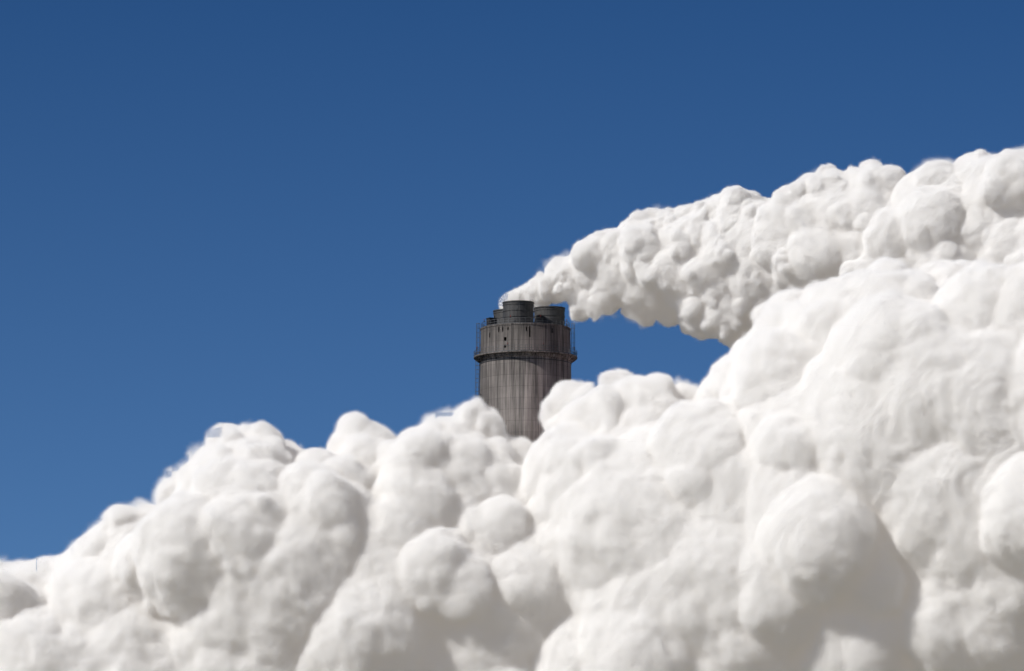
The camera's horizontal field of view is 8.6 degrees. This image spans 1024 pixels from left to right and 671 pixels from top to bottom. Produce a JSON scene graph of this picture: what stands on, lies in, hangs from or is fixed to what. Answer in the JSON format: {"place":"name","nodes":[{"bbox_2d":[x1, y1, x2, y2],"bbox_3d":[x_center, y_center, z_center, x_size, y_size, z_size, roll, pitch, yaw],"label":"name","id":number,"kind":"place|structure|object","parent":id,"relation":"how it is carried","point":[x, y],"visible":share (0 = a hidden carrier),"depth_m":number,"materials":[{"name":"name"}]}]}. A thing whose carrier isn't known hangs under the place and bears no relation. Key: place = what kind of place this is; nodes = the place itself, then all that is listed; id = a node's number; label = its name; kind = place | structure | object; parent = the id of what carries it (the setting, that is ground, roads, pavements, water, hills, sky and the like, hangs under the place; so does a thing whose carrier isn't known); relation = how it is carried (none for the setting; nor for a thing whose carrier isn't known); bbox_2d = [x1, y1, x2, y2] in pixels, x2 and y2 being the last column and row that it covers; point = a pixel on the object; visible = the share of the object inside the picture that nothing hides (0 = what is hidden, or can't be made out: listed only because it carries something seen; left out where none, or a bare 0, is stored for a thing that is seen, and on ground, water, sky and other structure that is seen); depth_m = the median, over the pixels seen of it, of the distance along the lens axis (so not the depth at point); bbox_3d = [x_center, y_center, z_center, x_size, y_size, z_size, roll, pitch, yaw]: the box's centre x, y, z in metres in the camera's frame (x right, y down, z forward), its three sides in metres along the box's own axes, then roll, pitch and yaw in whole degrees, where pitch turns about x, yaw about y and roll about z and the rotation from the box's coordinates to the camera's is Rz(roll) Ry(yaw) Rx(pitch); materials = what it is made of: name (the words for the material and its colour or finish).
{"place":"outdoors","nodes":[
{"label":"outdoors","id":0,"kind":"place"},
{"bbox_2d":[0,0,1023,670],"label":"sky","id":1,"kind":"structure","parent":0,"point":[253,253],"materials":[{"name":"blue"}]},
{"label":"ground","id":2,"kind":"structure","parent":0,"visible":0},
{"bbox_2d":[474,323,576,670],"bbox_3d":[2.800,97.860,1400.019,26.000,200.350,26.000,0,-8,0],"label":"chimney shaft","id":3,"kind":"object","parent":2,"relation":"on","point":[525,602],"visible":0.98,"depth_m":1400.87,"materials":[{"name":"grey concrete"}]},
{"bbox_2d":[486,315,497,324],"bbox_3d":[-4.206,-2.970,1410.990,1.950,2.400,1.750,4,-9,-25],"label":"hoist hut","id":4,"kind":"object","parent":3,"relation":"on","point":[490,318],"visible":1,"depth_m":1410.35,"materials":[{"name":"metal"}]},
{"bbox_2d":[493,309,502,323],"bbox_3d":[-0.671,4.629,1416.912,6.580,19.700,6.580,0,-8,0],"label":"flue","id":5,"kind":"object","parent":3,"relation":"on","point":[498,313],"visible":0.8,"depth_m":1415.67,"materials":[{"name":"metal"}]},
{"bbox_2d":[502,300,533,347],"bbox_3d":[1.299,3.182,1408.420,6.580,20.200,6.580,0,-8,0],"label":"flue","id":6,"kind":"object","parent":3,"relation":"on","point":[514,309],"visible":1,"depth_m":1406.83,"materials":[{"name":"metal"}]},
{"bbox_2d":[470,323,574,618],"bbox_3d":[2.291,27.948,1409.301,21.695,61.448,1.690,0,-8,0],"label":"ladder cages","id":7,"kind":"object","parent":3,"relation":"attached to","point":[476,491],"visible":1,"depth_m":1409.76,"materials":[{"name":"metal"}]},
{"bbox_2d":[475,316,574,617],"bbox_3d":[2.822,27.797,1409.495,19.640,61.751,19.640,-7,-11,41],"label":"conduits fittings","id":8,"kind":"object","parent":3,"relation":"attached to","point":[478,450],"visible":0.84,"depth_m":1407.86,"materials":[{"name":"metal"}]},
{"bbox_2d":[474,350,576,362],"bbox_3d":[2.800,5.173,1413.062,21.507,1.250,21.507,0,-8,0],"label":"walkway platform","id":9,"kind":"structure","parent":3,"relation":"on","point":[478,358],"depth_m":1404.79,"materials":[{"name":"metal"}]},
{"bbox_2d":[474,317,576,355],"bbox_3d":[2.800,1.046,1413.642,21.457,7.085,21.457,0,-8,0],"label":"railings","id":10,"kind":"object","parent":9,"relation":"on","point":[525,347],"visible":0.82,"depth_m":1405.65,"materials":[{"name":"metal"}]},
{"bbox_2d":[534,306,564,324],"bbox_3d":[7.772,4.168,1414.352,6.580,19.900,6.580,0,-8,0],"label":"flue","id":11,"kind":"object","parent":3,"relation":"on","point":[554,313],"visible":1,"depth_m":1412.79,"materials":[{"name":"metal"}]}
]}

